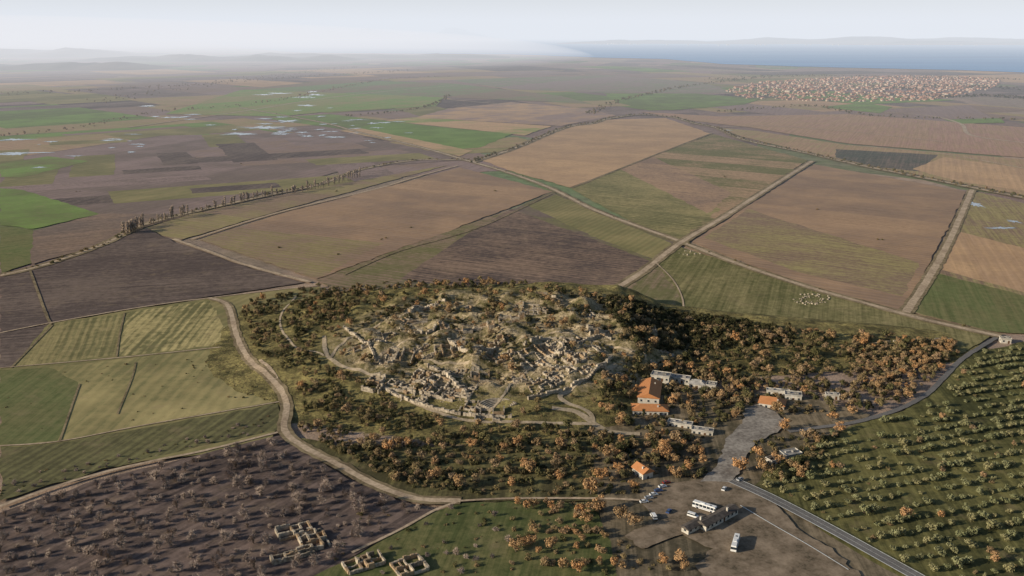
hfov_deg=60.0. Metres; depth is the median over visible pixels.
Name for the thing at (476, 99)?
field
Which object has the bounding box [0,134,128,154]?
field
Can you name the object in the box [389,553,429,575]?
excavated walls
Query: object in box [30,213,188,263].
field
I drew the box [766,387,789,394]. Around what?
restaurant annex
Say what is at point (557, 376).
ruined stone walls
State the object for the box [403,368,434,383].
ruined stone walls
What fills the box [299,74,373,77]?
field
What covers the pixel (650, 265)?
dirt road
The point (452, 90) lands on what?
field
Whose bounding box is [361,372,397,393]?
ruined stone walls
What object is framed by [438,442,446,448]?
autumn tree
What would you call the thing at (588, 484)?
autumn tree
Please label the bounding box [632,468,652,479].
walls
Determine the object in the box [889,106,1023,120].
field
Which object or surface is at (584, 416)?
path
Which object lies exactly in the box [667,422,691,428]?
walls
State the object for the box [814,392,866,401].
stone wall
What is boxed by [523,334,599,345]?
citadel wall
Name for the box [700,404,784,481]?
plaza paving
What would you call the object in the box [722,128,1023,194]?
field
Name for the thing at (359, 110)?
field
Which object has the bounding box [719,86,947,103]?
field
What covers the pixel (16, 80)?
field
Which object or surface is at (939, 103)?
field
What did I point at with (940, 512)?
orchard edge trees
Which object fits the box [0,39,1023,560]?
ground
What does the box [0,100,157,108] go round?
field
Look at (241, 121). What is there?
field
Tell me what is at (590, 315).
ruined stone walls
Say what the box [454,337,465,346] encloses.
ruined stone walls
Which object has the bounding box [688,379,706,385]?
roof
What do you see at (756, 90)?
field
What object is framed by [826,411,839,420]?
autumn tree
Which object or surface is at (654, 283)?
field
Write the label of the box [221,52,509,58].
hills
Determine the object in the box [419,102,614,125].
field
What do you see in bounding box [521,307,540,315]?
ruined stone walls
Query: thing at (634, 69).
field
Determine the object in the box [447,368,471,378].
ruined stone walls
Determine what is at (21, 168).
field
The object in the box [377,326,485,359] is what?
path
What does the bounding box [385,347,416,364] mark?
ruined stone walls
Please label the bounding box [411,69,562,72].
field
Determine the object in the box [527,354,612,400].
citadel wall
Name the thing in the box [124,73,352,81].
field
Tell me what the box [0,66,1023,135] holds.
distant tree line
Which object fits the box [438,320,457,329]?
ruined stone walls
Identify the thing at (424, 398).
ruined stone walls
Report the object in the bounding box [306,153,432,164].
field
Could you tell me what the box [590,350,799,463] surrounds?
garden trees
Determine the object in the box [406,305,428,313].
ruined stone walls
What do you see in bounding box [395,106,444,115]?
field
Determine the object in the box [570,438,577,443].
autumn tree
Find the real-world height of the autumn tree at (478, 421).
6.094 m
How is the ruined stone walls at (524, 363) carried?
on the ground
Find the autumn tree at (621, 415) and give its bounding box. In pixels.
[618,411,625,422]
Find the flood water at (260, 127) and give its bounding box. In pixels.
[248,126,277,128]
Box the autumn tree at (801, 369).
[797,365,806,372]
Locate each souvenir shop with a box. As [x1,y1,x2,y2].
[765,455,780,464]
[779,448,802,458]
[825,392,839,399]
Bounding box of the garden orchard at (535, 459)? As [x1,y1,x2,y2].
[406,445,628,472]
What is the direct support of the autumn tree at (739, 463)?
on the ground
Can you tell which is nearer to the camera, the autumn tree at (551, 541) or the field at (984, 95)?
the autumn tree at (551, 541)
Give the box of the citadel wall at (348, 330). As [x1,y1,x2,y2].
[343,325,376,361]
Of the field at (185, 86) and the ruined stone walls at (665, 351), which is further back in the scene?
the field at (185, 86)
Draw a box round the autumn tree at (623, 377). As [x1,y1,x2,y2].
[620,374,627,383]
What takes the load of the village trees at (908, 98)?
on the ground
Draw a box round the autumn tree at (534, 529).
[527,522,538,532]
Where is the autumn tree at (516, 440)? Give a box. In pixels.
[512,435,523,443]
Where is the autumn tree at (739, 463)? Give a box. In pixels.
[732,457,748,471]
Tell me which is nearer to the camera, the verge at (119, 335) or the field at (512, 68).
the verge at (119, 335)
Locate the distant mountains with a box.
[220,28,510,39]
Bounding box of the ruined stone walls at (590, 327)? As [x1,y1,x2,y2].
[586,324,608,336]
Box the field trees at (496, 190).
[76,163,883,253]
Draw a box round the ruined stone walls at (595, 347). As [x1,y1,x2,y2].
[583,344,608,355]
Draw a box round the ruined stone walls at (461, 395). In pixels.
[442,383,477,400]
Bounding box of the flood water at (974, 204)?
[971,202,985,207]
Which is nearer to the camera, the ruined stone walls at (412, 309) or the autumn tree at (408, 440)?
the autumn tree at (408, 440)
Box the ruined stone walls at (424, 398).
[400,387,430,402]
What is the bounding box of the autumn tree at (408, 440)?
[404,436,412,444]
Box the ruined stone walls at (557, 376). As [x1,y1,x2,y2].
[540,364,577,384]
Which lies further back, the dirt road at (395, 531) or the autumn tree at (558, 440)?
the autumn tree at (558, 440)
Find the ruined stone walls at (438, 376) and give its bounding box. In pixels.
[407,371,460,401]
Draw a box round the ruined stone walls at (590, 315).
[584,309,602,318]
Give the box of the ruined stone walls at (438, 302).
[428,298,451,307]
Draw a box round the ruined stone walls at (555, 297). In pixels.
[551,295,566,304]
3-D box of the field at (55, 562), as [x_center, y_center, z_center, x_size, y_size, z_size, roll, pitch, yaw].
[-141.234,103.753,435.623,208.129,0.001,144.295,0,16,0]
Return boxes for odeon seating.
[479,398,516,407]
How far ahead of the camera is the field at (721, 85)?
4084.91 m
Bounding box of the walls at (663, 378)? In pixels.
[651,375,670,384]
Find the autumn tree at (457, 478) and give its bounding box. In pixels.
[453,473,465,485]
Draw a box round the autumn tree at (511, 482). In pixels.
[507,476,515,485]
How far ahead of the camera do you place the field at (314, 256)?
954.54 m
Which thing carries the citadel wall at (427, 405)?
on the ground
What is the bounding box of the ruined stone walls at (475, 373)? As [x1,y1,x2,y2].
[469,366,489,384]
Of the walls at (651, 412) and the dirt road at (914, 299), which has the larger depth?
the dirt road at (914, 299)
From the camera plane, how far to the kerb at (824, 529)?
406.36 m
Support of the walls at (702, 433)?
on the ground
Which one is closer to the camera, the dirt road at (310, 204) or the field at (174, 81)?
the dirt road at (310, 204)
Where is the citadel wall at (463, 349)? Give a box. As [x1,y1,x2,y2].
[447,337,496,352]
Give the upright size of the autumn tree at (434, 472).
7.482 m
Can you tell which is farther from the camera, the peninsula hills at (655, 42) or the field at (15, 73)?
the peninsula hills at (655, 42)
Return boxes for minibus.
[650,512,656,519]
[687,511,698,517]
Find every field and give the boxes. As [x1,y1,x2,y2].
[0,70,63,71]
[0,72,29,73]
[0,72,53,76]
[0,72,99,75]
[0,74,126,77]
[0,76,115,78]
[0,77,96,82]
[0,77,116,85]
[0,84,58,91]
[0,86,87,95]
[0,93,67,102]
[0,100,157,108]
[0,101,152,110]
[0,103,44,105]
[0,104,154,128]
[0,115,210,135]
[0,122,278,140]
[0,132,471,213]
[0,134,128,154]
[0,149,28,163]
[0,156,86,176]
[0,168,59,186]
[0,174,210,191]
[0,188,97,228]
[0,227,32,272]
[0,228,301,331]
[0,287,320,464]
[0,324,47,366]
[0,367,77,443]
[0,404,279,499]
[0,435,430,575]
[15,314,123,366]
[22,68,164,72]
[30,96,133,103]
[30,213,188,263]
[33,86,110,93]
[36,90,72,93]
[39,125,261,138]
[49,139,126,144]
[50,350,270,440]
[53,195,112,204]
[55,93,126,99]
[62,126,226,135]
[64,87,209,97]
[65,118,278,131]
[69,154,115,176]
[86,82,181,85]
[92,69,215,74]
[94,106,219,120]
[95,75,229,81]
[98,81,301,88]
[108,175,353,203]
[113,72,238,76]
[118,301,224,355]
[122,166,200,173]
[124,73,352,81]
[127,95,222,105]
[131,81,196,82]
[143,105,220,116]
[148,166,442,239]
[156,152,196,164]
[163,86,230,89]
[164,89,218,94]
[166,90,443,115]
[175,86,258,94]
[188,79,298,86]
[189,183,280,192]
[190,142,367,157]
[192,149,368,162]
[199,227,383,278]
[202,134,245,146]
[207,115,287,131]
[208,168,551,277]
[216,143,277,162]
[221,71,307,75]
[224,130,272,133]
[236,71,353,76]
[236,116,388,128]
[239,153,399,165]
[243,80,591,103]
[245,138,294,146]
[271,114,415,129]
[275,72,344,74]
[277,118,459,136]
[283,67,407,71]
[291,76,417,81]
[298,65,460,70]
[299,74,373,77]
[300,435,702,501]
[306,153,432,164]
[309,70,432,74]
[314,501,616,575]
[316,211,506,293]
[322,105,439,112]
[323,149,407,156]
[327,162,392,180]
[329,106,610,118]
[341,128,471,155]
[358,121,510,148]
[365,136,383,140]
[366,71,587,77]
[380,153,506,176]
[382,78,457,82]
[386,117,550,134]
[390,137,526,150]
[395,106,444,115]
[400,80,458,82]
[401,209,648,285]
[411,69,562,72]
[418,76,505,78]
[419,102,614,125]
[435,82,496,87]
[437,98,529,107]
[438,100,456,103]
[443,66,625,69]
[446,65,575,70]
[447,92,606,99]
[448,147,510,153]
[452,75,733,92]
[452,99,496,100]
[469,119,599,123]
[482,118,709,186]
[483,85,574,92]
[498,73,712,77]
[505,74,577,75]
[515,100,654,116]
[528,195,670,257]
[540,92,705,109]
[541,100,629,107]
[559,70,579,71]
[572,169,720,238]
[574,69,624,73]
[580,66,685,71]
[580,69,642,73]
[591,107,710,115]
[592,389,868,484]
[592,446,898,575]
[604,93,757,109]
[609,114,767,123]
[621,156,730,212]
[625,247,989,354]
[627,266,679,305]
[633,65,709,68]
[636,134,806,238]
[639,72,767,78]
[645,112,1023,157]
[657,77,762,83]
[666,65,784,70]
[686,81,741,86]
[692,164,965,309]
[694,104,835,112]
[699,93,730,93]
[704,209,918,295]
[712,103,820,114]
[714,93,771,97]
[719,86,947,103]
[720,78,906,88]
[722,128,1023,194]
[725,74,833,76]
[732,89,792,92]
[732,96,791,101]
[739,71,913,74]
[747,100,900,111]
[754,342,1023,575]
[768,76,843,78]
[779,69,938,72]
[800,109,924,114]
[824,103,890,112]
[828,88,1008,95]
[833,74,918,77]
[835,149,936,170]
[851,69,972,71]
[867,111,1023,121]
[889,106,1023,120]
[891,72,1000,75]
[892,105,1023,112]
[905,101,1023,108]
[914,157,1023,189]
[915,192,1023,331]
[915,274,1023,332]
[917,78,1023,84]
[935,86,1023,97]
[939,71,1023,73]
[942,232,1023,291]
[946,118,1003,123]
[949,74,1023,77]
[956,77,1023,82]
[964,94,1006,96]
[965,86,1023,94]
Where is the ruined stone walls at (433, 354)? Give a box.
[423,344,452,359]
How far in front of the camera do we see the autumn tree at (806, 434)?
497.29 m
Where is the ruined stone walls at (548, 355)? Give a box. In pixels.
[533,340,572,360]
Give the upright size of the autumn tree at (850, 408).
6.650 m
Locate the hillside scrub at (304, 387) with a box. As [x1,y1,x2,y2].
[240,282,636,452]
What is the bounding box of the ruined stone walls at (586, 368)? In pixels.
[571,362,605,374]
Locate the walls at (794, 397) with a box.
[785,395,801,400]
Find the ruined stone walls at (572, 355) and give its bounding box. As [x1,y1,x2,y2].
[558,350,590,365]
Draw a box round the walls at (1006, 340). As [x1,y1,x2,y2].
[999,337,1011,343]
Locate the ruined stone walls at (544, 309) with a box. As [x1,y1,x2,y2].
[537,307,550,313]
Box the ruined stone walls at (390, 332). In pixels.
[374,331,395,339]
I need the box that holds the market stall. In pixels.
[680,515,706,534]
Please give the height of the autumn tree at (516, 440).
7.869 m
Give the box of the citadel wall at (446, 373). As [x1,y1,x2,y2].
[427,363,469,399]
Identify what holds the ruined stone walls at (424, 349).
on the ground
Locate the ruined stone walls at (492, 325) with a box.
[461,320,499,333]
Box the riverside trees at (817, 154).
[470,113,1023,197]
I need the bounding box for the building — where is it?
[697,504,739,531]
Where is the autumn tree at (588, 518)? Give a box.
[579,508,593,521]
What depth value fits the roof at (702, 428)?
507.59 m
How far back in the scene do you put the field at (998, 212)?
1076.50 m
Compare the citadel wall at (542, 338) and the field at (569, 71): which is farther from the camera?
the field at (569, 71)
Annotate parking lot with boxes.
[625,479,860,575]
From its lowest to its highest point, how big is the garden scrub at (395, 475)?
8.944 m
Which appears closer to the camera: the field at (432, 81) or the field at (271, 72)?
the field at (432, 81)
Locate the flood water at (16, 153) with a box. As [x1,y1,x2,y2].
[0,152,52,154]
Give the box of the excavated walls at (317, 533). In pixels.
[296,528,330,550]
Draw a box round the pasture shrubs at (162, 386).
[4,350,264,428]
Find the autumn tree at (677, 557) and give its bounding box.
[673,549,687,562]
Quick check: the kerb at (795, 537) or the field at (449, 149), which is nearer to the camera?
the kerb at (795, 537)
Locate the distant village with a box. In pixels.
[726,75,1000,101]
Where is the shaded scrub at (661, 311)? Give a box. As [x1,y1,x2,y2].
[597,294,794,352]
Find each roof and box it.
[631,403,668,411]
[631,461,654,474]
[637,377,661,398]
[651,371,671,377]
[668,419,693,425]
[671,374,690,379]
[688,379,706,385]
[692,426,713,432]
[707,381,716,385]
[758,396,786,406]
[785,391,801,396]
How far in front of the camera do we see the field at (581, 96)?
3340.24 m
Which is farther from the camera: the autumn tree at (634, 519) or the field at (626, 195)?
the field at (626, 195)
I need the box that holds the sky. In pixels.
[0,0,1023,38]
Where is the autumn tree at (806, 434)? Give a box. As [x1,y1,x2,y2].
[799,428,813,437]
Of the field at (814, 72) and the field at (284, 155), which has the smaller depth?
the field at (284, 155)
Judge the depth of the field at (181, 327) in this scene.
687.42 m
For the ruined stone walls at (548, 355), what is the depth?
599.35 m
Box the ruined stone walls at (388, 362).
[377,351,403,366]
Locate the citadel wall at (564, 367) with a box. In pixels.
[535,357,587,369]
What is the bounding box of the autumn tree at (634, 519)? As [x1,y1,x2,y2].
[623,511,643,525]
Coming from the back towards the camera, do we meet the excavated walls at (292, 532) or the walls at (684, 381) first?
the walls at (684, 381)
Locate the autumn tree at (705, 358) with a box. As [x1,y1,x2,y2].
[701,355,708,363]
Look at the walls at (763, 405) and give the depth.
542.89 m
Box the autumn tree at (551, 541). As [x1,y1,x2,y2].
[544,536,557,549]
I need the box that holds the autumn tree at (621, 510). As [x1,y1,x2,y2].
[613,505,628,517]
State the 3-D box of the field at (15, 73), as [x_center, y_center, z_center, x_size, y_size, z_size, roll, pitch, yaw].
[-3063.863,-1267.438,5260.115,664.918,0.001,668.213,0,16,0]
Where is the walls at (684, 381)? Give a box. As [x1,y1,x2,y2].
[671,378,690,384]
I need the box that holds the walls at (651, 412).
[633,411,667,414]
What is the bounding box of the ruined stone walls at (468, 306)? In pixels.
[464,305,473,311]
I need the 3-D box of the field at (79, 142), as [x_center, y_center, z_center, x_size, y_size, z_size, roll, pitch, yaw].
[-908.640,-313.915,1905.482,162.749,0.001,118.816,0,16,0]
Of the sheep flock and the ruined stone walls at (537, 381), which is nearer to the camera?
the ruined stone walls at (537, 381)
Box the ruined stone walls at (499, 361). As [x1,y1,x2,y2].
[492,349,520,365]
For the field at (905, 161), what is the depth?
1647.53 m
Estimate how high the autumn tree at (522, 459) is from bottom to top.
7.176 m
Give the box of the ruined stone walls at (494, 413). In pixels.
[473,406,506,424]
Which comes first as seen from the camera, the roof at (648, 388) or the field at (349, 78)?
the roof at (648, 388)
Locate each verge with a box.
[0,159,459,275]
[10,325,52,367]
[29,270,52,324]
[59,384,79,440]
[116,313,124,356]
[117,362,135,413]
[343,193,551,274]
[472,114,1023,198]
[571,133,711,187]
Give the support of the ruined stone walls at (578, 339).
on the ground
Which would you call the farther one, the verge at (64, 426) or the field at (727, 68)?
the field at (727, 68)
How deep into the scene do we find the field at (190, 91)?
3642.43 m
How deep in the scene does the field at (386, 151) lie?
1733.65 m
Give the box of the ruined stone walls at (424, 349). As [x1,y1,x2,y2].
[411,343,430,354]
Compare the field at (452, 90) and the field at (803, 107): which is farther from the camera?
the field at (452, 90)
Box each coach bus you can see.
[692,499,717,512]
[730,533,739,551]
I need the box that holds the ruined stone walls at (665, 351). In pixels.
[658,350,679,357]
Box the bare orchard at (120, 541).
[0,437,410,575]
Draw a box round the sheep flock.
[685,250,830,304]
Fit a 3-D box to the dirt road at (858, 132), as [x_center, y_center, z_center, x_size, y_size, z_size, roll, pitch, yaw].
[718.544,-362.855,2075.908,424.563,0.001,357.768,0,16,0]
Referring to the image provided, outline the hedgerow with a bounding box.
[4,107,965,325]
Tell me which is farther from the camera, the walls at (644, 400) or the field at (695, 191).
the field at (695, 191)
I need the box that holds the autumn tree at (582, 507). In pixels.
[575,503,584,511]
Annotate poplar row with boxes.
[120,167,360,233]
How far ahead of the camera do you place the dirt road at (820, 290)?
893.73 m
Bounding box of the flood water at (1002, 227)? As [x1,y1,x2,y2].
[988,227,1014,228]
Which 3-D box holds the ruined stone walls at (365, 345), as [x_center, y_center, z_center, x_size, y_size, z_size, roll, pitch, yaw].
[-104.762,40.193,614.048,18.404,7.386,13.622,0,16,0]
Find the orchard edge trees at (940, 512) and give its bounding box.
[789,369,1023,573]
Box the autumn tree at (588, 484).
[583,476,599,493]
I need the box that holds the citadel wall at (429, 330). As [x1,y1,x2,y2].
[399,324,436,334]
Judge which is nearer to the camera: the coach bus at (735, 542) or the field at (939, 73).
the coach bus at (735, 542)
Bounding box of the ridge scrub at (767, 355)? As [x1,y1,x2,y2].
[605,301,959,413]
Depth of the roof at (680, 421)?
516.79 m
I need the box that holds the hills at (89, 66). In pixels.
[0,62,182,69]
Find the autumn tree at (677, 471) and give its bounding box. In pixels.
[671,468,682,476]
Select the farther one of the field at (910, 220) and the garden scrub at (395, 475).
the field at (910, 220)
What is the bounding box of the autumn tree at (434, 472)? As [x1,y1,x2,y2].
[429,466,441,477]
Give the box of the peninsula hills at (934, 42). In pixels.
[827,40,1023,44]
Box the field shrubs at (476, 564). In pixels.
[334,504,512,573]
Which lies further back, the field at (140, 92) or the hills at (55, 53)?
the hills at (55, 53)
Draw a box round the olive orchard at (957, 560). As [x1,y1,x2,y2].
[762,345,1023,575]
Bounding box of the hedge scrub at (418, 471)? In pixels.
[318,438,461,493]
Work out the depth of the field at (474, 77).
4876.81 m
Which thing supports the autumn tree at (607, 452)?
on the ground
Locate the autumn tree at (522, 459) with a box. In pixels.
[520,457,528,468]
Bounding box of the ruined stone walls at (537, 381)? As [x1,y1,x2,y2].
[523,373,562,394]
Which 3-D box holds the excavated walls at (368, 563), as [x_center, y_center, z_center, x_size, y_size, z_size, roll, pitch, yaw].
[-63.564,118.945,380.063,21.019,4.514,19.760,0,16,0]
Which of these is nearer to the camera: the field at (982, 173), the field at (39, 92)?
the field at (982, 173)
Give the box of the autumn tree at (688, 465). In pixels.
[683,459,692,469]
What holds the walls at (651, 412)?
on the ground
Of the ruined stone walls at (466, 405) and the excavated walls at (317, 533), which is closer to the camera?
the excavated walls at (317, 533)
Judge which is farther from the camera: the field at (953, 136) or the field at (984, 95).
the field at (984, 95)
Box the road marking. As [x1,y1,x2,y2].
[733,480,913,574]
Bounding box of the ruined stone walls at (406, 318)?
[390,314,412,324]
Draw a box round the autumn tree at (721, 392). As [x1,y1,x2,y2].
[716,389,725,396]
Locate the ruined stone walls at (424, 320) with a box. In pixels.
[404,318,432,326]
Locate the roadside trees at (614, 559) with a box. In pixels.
[509,439,707,575]
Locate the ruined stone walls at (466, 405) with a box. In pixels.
[457,398,481,412]
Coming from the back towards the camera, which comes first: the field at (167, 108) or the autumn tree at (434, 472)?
the field at (167, 108)
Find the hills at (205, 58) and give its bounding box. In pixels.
[60,54,367,61]
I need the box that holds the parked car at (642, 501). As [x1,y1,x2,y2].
[639,499,648,503]
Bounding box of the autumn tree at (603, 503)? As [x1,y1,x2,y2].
[595,494,606,509]
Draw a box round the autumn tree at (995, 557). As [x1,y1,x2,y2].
[990,550,1000,561]
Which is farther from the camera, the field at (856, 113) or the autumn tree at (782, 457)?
the field at (856, 113)
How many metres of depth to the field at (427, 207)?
1150.36 m
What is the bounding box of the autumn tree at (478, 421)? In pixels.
[475,418,483,427]
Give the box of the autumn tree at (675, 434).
[670,430,682,442]
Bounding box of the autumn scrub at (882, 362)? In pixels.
[852,335,953,397]
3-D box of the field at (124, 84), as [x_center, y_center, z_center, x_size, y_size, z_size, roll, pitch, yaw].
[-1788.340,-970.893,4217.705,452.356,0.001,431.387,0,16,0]
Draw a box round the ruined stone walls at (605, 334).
[593,328,618,340]
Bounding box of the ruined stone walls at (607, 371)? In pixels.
[590,364,622,377]
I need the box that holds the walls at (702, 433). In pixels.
[691,430,713,435]
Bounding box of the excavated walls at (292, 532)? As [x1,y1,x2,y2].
[275,520,313,541]
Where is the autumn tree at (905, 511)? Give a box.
[900,506,915,516]
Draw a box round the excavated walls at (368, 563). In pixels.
[341,549,385,574]
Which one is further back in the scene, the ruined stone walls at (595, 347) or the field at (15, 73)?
the field at (15, 73)
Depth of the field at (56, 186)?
1368.96 m
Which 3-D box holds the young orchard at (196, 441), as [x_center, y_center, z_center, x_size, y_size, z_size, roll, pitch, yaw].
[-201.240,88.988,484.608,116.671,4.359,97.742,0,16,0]
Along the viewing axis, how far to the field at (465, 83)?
4253.34 m
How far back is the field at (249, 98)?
2989.64 m
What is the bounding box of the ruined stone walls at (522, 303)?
[514,301,541,311]
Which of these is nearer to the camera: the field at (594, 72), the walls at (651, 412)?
the walls at (651, 412)
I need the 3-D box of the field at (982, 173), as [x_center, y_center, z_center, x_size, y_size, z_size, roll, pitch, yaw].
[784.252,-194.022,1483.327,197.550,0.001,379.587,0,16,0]
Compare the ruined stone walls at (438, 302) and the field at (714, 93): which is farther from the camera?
the field at (714, 93)
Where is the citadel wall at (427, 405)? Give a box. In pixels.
[375,380,511,417]
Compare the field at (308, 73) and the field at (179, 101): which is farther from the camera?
the field at (308, 73)
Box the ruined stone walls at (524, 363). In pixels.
[509,345,550,372]
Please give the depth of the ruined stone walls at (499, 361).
585.62 m
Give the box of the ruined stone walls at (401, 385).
[375,378,414,396]
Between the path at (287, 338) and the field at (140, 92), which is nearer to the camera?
the path at (287, 338)
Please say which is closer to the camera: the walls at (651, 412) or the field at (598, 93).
the walls at (651, 412)
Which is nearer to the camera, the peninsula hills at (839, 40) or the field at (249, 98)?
the field at (249, 98)
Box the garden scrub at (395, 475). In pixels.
[349,430,636,496]
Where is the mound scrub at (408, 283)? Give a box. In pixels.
[321,276,672,415]
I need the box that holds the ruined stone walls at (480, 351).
[473,348,496,361]
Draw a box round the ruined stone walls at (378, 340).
[370,338,393,343]
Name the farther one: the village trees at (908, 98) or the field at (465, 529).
the village trees at (908, 98)
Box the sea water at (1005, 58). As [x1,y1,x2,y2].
[174,39,1023,71]
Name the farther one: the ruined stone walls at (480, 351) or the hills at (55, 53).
the hills at (55, 53)
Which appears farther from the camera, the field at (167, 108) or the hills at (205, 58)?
the hills at (205, 58)
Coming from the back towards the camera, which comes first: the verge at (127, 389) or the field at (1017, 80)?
the field at (1017, 80)
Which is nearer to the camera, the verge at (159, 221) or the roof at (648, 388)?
the roof at (648, 388)
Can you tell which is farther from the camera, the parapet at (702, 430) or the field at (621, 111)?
the field at (621, 111)
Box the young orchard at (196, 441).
[0,415,269,496]
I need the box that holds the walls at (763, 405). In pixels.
[759,403,784,408]
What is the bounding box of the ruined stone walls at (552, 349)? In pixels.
[550,341,569,350]
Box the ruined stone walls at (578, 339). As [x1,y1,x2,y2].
[555,335,583,347]
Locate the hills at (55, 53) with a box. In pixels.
[0,47,172,57]
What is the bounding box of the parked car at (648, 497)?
[644,495,653,498]
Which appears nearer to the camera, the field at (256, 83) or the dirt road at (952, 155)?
the dirt road at (952, 155)
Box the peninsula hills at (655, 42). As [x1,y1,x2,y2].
[558,39,745,43]
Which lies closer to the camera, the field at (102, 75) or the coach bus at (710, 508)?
the coach bus at (710, 508)
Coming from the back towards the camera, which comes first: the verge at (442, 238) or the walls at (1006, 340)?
the verge at (442, 238)
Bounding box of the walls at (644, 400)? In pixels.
[638,397,659,403]
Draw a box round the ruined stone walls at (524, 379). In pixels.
[511,372,534,383]
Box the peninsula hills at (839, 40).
[719,36,1023,43]
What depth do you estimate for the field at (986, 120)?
2387.91 m
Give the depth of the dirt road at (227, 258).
889.75 m
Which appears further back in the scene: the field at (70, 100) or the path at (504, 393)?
the field at (70, 100)
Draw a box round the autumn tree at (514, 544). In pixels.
[508,538,522,551]
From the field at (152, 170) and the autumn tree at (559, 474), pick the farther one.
the field at (152, 170)
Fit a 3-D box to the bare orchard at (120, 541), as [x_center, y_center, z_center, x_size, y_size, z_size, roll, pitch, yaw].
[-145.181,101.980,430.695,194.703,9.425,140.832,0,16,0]
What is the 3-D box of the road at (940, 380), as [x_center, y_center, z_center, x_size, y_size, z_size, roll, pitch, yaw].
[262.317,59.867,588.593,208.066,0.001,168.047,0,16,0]
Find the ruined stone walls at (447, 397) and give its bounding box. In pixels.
[412,379,462,404]
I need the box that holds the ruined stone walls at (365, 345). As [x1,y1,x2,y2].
[347,339,371,352]
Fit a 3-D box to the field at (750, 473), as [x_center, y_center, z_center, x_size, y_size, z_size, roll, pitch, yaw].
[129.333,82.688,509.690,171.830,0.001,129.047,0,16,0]
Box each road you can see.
[0,159,453,275]
[0,285,313,332]
[0,347,217,367]
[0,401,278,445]
[0,432,277,506]
[133,78,555,126]
[172,239,311,281]
[191,166,455,238]
[209,297,460,501]
[244,108,1000,336]
[259,359,277,377]
[351,502,456,552]
[457,100,580,110]
[461,497,639,500]
[472,115,1022,197]
[618,161,812,286]
[656,263,683,305]
[729,478,922,575]
[732,126,942,141]
[787,337,997,432]
[853,145,1021,167]
[872,111,1023,142]
[902,189,973,312]
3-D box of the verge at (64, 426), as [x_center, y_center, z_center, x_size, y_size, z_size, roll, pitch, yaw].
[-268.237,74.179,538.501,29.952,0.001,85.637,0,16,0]
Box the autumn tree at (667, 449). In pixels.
[657,445,671,456]
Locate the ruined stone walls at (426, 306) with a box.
[418,304,438,310]
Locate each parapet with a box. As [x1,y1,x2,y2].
[650,370,671,376]
[667,418,693,425]
[691,425,713,431]
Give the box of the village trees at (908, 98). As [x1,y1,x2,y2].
[736,74,998,100]
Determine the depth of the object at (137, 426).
515.90 m
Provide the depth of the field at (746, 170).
1570.92 m
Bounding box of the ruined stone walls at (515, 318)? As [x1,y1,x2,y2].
[498,312,525,323]
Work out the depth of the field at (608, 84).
4160.55 m
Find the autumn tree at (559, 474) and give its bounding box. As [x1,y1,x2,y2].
[555,469,564,478]
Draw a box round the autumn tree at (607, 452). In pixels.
[602,444,614,456]
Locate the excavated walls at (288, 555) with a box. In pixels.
[269,543,314,564]
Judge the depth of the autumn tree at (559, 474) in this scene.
454.96 m
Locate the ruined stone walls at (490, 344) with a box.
[486,334,508,346]
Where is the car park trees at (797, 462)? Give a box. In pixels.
[749,421,845,479]
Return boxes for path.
[279,296,323,355]
[322,335,591,424]
[330,307,415,357]
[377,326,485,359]
[416,344,487,374]
[481,344,560,419]
[519,331,631,351]
[552,406,639,434]
[557,362,617,423]
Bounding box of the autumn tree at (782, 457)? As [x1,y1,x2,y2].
[771,451,785,461]
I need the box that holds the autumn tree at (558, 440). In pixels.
[555,436,564,444]
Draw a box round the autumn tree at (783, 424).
[778,418,791,430]
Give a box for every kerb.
[730,482,906,575]
[740,505,848,569]
[741,480,924,575]
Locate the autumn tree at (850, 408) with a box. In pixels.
[847,405,857,414]
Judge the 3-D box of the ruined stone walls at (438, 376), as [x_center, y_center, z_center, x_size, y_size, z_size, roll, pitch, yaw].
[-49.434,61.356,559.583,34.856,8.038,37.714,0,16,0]

